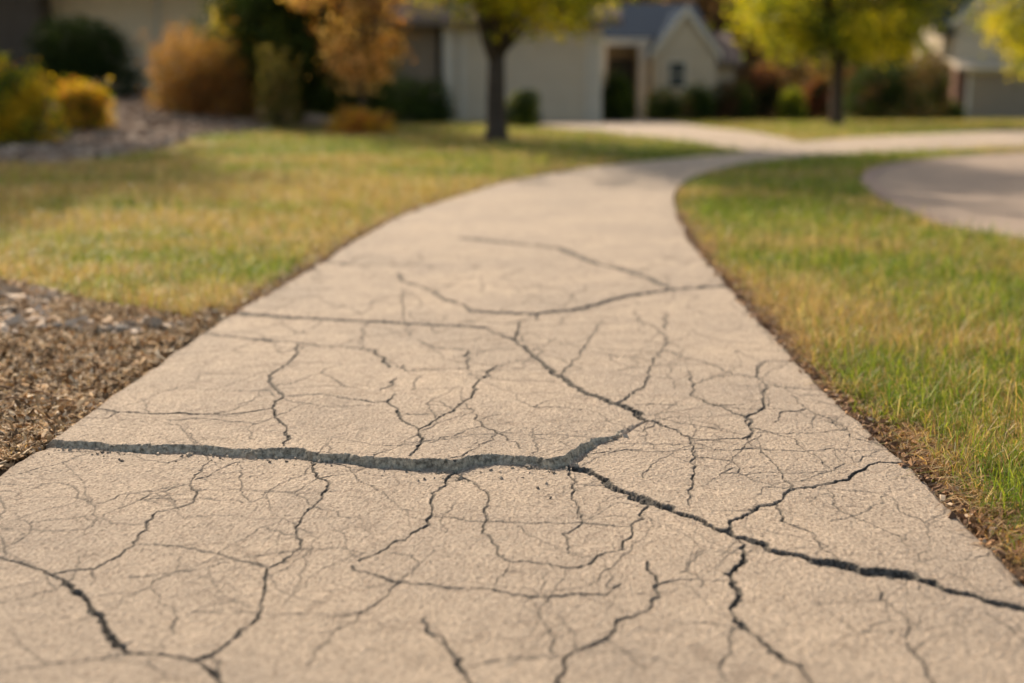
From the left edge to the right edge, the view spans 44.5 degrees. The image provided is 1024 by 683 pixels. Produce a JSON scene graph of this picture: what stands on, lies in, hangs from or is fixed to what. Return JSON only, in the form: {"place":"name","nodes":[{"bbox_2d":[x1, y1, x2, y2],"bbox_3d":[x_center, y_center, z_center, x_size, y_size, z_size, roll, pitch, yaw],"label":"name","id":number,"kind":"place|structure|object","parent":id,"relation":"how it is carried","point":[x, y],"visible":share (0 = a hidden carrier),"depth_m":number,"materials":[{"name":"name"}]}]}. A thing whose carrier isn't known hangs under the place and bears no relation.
{"place":"outdoors","nodes":[
{"label":"outdoors","id":0,"kind":"place"},
{"bbox_2d":[0,231,1023,682],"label":"path","id":1,"kind":"structure","parent":0,"point":[744,503],"depth_m":2.64,"materials":[{"name":"concrete"}]},
{"bbox_2d":[38,432,629,498],"bbox_3d":[-0.427,0.284,2.926,1.452,0.019,0.494,0,12,0],"label":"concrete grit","id":2,"kind":"object","parent":1,"relation":"on","point":[527,466],"visible":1,"depth_m":2.94,"materials":[{"name":"grey concrete"}]},
{"bbox_2d":[0,102,1023,584],"bbox_3d":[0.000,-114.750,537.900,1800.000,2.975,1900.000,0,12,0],"label":"ground","id":3,"kind":"structure","parent":0,"point":[488,145],"depth_m":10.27,"materials":[{"name":"green plant"}]},
{"bbox_2d":[0,53,10,69],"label":"dark round shrub","id":4,"kind":"object","parent":3,"relation":"on","point":[7,54],"visible":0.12,"depth_m":20.54,"materials":[{"name":"green plant"}]},
{"bbox_2d":[0,279,183,335],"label":"gravel","id":5,"kind":"structure","parent":3,"relation":"on","point":[18,320],"depth_m":4.52,"materials":[{"name":"grey gravel"}]},
{"bbox_2d":[0,275,230,469],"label":"wood chip mulch","id":6,"kind":"object","parent":3,"relation":"on","point":[160,356],"visible":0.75,"depth_m":3.94,"materials":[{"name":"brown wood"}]},
{"bbox_2d":[0,385,74,403],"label":"twig","id":7,"kind":"object","parent":6,"relation":"on","point":[6,387],"visible":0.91,"depth_m":3.55,"materials":[{"name":"brown wood"}]},
{"bbox_2d":[4,396,91,407],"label":"twig","id":8,"kind":"object","parent":6,"relation":"on","point":[13,397],"visible":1,"depth_m":3.46,"materials":[{"name":"brown wood"}]},
{"bbox_2d":[52,323,62,327],"bbox_3d":[-1.627,-0.058,4.478,0.033,0.022,0.046,15,10,32],"label":"pale stone","id":9,"kind":"object","parent":6,"relation":"on","point":[56,324],"visible":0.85,"depth_m":4.46,"materials":[{"name":"grey stone"}]},
{"bbox_2d":[114,325,129,330],"bbox_3d":[-1.376,-0.043,4.408,0.066,0.027,0.046,5,16,-16],"label":"pale stone","id":10,"kind":"object","parent":6,"relation":"on","point":[123,326],"visible":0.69,"depth_m":4.40,"materials":[{"name":"grey stone"}]},
{"bbox_2d":[0,0,258,98],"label":"cream house","id":11,"kind":"structure","parent":3,"relation":"on","point":[19,19],"depth_m":26.57,"materials":[{"name":"beige paint"}]},
{"bbox_2d":[0,95,341,163],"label":"rock mulch","id":12,"kind":"object","parent":3,"relation":"on","point":[139,126],"visible":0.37,"depth_m":16.83,"materials":[{"name":"grey gravel"}]},
{"bbox_2d":[0,52,73,144],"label":"golden shrub","id":13,"kind":"object","parent":12,"relation":"on","point":[24,107],"visible":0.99,"depth_m":14.79,"materials":[{"name":"yellow plant"}]},
{"bbox_2d":[38,74,117,130],"bbox_3d":[-5.846,-3.200,16.902,1.096,0.824,0.856,-10,16,-38],"label":"golden shrub","id":14,"kind":"object","parent":12,"relation":"on","point":[86,105],"visible":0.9,"depth_m":16.79,"materials":[{"name":"yellow plant"}]},
{"bbox_2d":[14,8,152,96],"bbox_3d":[-7.996,-5.343,23.396,2.289,1.724,2.859,4,13,16],"label":"dark round shrub","id":15,"kind":"object","parent":12,"relation":"on","point":[77,53],"visible":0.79,"depth_m":22.97,"materials":[{"name":"green plant"}]},
{"bbox_2d":[208,0,273,112],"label":"yellow sapling shrub","id":16,"kind":"object","parent":12,"relation":"on","point":[219,25],"visible":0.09,"depth_m":21.85,"materials":[{"name":"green plant"}]},
{"bbox_2d":[135,15,259,115],"bbox_3d":[-5.144,-4.502,20.545,2.012,1.695,2.035,9,15,36],"label":"burnt orange shrub","id":17,"kind":"object","parent":3,"relation":"on","point":[201,82],"visible":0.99,"depth_m":20.25,"materials":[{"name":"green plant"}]},
{"bbox_2d":[253,42,305,128],"bbox_3d":[-3.663,-3.986,19.616,0.844,1.402,1.089,0,12,1],"label":"grey green shrub","id":18,"kind":"object","parent":3,"relation":"on","point":[277,94],"visible":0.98,"depth_m":19.48,"materials":[{"name":"green plant"}]},
{"bbox_2d":[182,0,409,122],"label":"evergreen","id":19,"kind":"object","parent":3,"relation":"on","point":[277,24],"visible":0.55,"depth_m":21.18,"materials":[{"name":"green plant"}]},
{"bbox_2d":[305,63,399,116],"bbox_3d":[-4.003,-6.231,30.366,2.690,1.687,2.248,0,12,-1],"label":"mixed hedge shrub","id":20,"kind":"object","parent":3,"relation":"on","point":[372,102],"visible":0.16,"depth_m":30.08,"materials":[{"name":"brown plant"}]},
{"bbox_2d":[321,105,401,135],"bbox_3d":[-2.220,-3.255,18.530,1.213,0.505,1.044,-4,13,-17],"label":"orange shrub","id":21,"kind":"object","parent":3,"relation":"on","point":[355,122],"visible":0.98,"depth_m":18.37,"materials":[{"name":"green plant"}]},
{"bbox_2d":[278,0,446,113],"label":"orange leaf tree","id":22,"kind":"object","parent":3,"relation":"on","point":[359,64],"visible":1,"depth_m":19.58,"materials":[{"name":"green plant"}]},
{"bbox_2d":[374,73,463,123],"bbox_3d":[-2.197,-5.595,28.939,2.180,1.214,1.750,-10,15,-37],"label":"foundation shrub","id":23,"kind":"object","parent":3,"relation":"on","point":[418,104],"visible":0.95,"depth_m":28.69,"materials":[{"name":"green plant"}]},
{"bbox_2d":[375,0,621,122],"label":"taupe house","id":24,"kind":"structure","parent":3,"relation":"on","point":[565,79],"depth_m":31.29,"materials":[{"name":"beige paint"}]},
{"bbox_2d":[465,38,585,121],"bbox_3d":[0.340,-6.547,31.352,3.010,2.070,0.065,0,12,0],"label":"garage door","id":25,"kind":"structure","parent":24,"relation":"in","point":[552,58],"depth_m":31.30,"materials":[{"name":"paint"}]},
{"bbox_2d":[505,87,543,126],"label":"foundation shrub","id":26,"kind":"object","parent":3,"relation":"on","point":[523,109],"visible":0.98,"depth_m":23.95,"materials":[{"name":"green plant"}]},
{"bbox_2d":[403,0,656,140],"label":"young shade tree","id":27,"kind":"object","parent":3,"relation":"on","point":[500,23],"visible":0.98,"depth_m":16.24,"materials":[{"name":"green plant"}]},
{"bbox_2d":[200,173,1023,579],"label":"dry thatch","id":28,"kind":"object","parent":3,"relation":"on","point":[942,473],"visible":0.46,"depth_m":3.18,"materials":[{"name":"brown plant"}]},
{"bbox_2d":[216,198,1023,585],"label":"soil edge","id":29,"kind":"object","parent":3,"relation":"on","point":[840,396],"visible":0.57,"depth_m":3.51,"materials":[{"name":"brown soil"}]},
{"bbox_2d":[601,67,638,121],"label":"foundation shrub","id":30,"kind":"object","parent":3,"relation":"on","point":[618,100],"visible":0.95,"depth_m":35.15,"materials":[{"name":"green plant"}]},
{"bbox_2d":[620,0,668,2],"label":"backdrop tree","id":31,"kind":"object","parent":3,"relation":"on","point":[638,1],"visible":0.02,"depth_m":59.34,"materials":[{"name":"green plant"}]},
{"bbox_2d":[638,82,697,121],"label":"foundation shrub","id":32,"kind":"object","parent":3,"relation":"on","point":[667,107],"visible":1,"depth_m":37.14,"materials":[{"name":"green plant"}]},
{"bbox_2d":[601,3,743,120],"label":"gabled house","id":33,"kind":"structure","parent":3,"relation":"on","point":[650,46],"depth_m":40.56,"materials":[{"name":"beige paint"}]},
{"bbox_2d":[607,58,634,119],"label":"front door","id":34,"kind":"structure","parent":33,"relation":"in","point":[613,63],"depth_m":41.52,"materials":[{"name":"brown wood"}]},
{"bbox_2d":[665,60,687,90],"bbox_3d":[5.263,-8.470,39.819,0.740,0.970,0.130,0,12,0],"label":"window","id":35,"kind":"structure","parent":33,"relation":"in","point":[677,70],"depth_m":39.84,"materials":[{"name":"grey glass"}]},
{"bbox_2d":[680,80,717,120],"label":"foundation shrub","id":36,"kind":"object","parent":3,"relation":"on","point":[703,102],"visible":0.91,"depth_m":37.57,"materials":[{"name":"green plant"}]},
{"bbox_2d":[621,0,830,95],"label":"backdrop tree","id":37,"kind":"object","parent":3,"relation":"on","point":[710,11],"visible":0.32,"depth_m":54.15,"materials":[{"name":"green plant"}]},
{"bbox_2d":[707,77,761,120],"bbox_3d":[7.130,-7.773,40.264,2.124,1.458,1.743,-7,14,-28],"label":"mixed hedge shrub","id":38,"kind":"object","parent":3,"relation":"on","point":[737,105],"visible":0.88,"depth_m":39.92,"materials":[{"name":"green plant"}]},
{"bbox_2d":[742,58,793,120],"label":"mixed hedge shrub","id":39,"kind":"object","parent":3,"relation":"on","point":[769,92],"visible":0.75,"depth_m":40.78,"materials":[{"name":"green plant"}]},
{"bbox_2d":[775,86,808,120],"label":"mixed hedge shrub","id":40,"kind":"object","parent":3,"relation":"on","point":[792,106],"visible":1,"depth_m":39.01,"materials":[{"name":"green plant"}]},
{"bbox_2d":[737,42,853,115],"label":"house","id":41,"kind":"structure","parent":3,"relation":"on","point":[815,76],"depth_m":80.62,"materials":[{"name":"brown"}]},
{"bbox_2d":[735,0,871,95],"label":"backdrop tree","id":42,"kind":"object","parent":3,"relation":"on","point":[801,74],"visible":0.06,"depth_m":66.85,"materials":[{"name":"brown plant"}]},
{"bbox_2d":[801,70,830,120],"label":"mixed hedge shrub","id":43,"kind":"object","parent":3,"relation":"on","point":[819,89],"visible":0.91,"depth_m":41.97,"materials":[{"name":"brown plant"}]},
{"bbox_2d":[620,145,1023,565],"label":"lawn grass","id":44,"kind":"structure","parent":3,"relation":"on","point":[953,350],"depth_m":5.05,"materials":[{"name":"green plant"}]},
{"bbox_2d":[709,0,979,124],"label":"young shade tree","id":45,"kind":"object","parent":3,"relation":"on","point":[826,21],"visible":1,"depth_m":25.55,"materials":[{"name":"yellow plant"}]},
{"bbox_2d":[812,0,911,106],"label":"backdrop tree","id":46,"kind":"object","parent":3,"relation":"on","point":[849,68],"visible":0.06,"depth_m":70.59,"materials":[{"name":"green plant"}]},
{"bbox_2d":[843,52,937,120],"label":"mixed hedge shrub","id":47,"kind":"object","parent":3,"relation":"on","point":[891,95],"visible":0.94,"depth_m":42.59,"materials":[{"name":"green plant"}]},
{"bbox_2d":[896,38,954,119],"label":"mixed hedge shrub","id":48,"kind":"object","parent":3,"relation":"on","point":[935,70],"visible":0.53,"depth_m":45.61,"materials":[{"name":"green plant"}]},
{"bbox_2d":[862,151,1023,239],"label":"kerb","id":49,"kind":"structure","parent":3,"relation":"on","point":[869,175],"depth_m":9.75,"materials":[{"name":"concrete"}]},
{"bbox_2d":[928,100,969,119],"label":"mixed hedge shrub","id":50,"kind":"object","parent":3,"relation":"on","point":[955,113],"visible":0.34,"depth_m":48.83,"materials":[{"name":"green plant"}]},
{"bbox_2d":[908,0,1023,119],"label":"two storey house","id":51,"kind":"structure","parent":3,"relation":"on","point":[983,89],"depth_m":54.61,"materials":[{"name":"beige paint"}]},
{"bbox_2d":[968,73,1023,119],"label":"garage door","id":52,"kind":"structure","parent":51,"relation":"in","point":[1004,108],"depth_m":54.54,"materials":[{"name":"beige"}]},
{"bbox_2d":[993,25,1023,54],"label":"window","id":53,"kind":"structure","parent":51,"relation":"in","point":[996,40],"depth_m":54.77,"materials":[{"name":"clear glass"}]},
{"bbox_2d":[954,0,1023,87],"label":"young shade tree","id":54,"kind":"object","parent":3,"relation":"on","point":[998,20],"visible":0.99,"depth_m":27.16,"materials":[{"name":"yellow plant"}]},
{"bbox_2d":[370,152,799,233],"bbox_3d":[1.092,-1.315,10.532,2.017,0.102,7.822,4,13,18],"label":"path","id":55,"kind":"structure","parent":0,"point":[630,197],"depth_m":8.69,"materials":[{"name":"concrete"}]},
{"bbox_2d":[474,121,798,151],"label":"driveway","id":56,"kind":"structure","parent":0,"point":[746,140],"depth_m":19.23,"materials":[{"name":"concrete"}]},
{"bbox_2d":[750,130,1023,157],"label":"path","id":57,"kind":"structure","parent":0,"point":[937,140],"depth_m":15.63,"materials":[{"name":"concrete"}]},
{"bbox_2d":[875,153,1023,235],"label":"road","id":58,"kind":"structure","parent":0,"point":[978,189],"depth_m":9.93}
]}

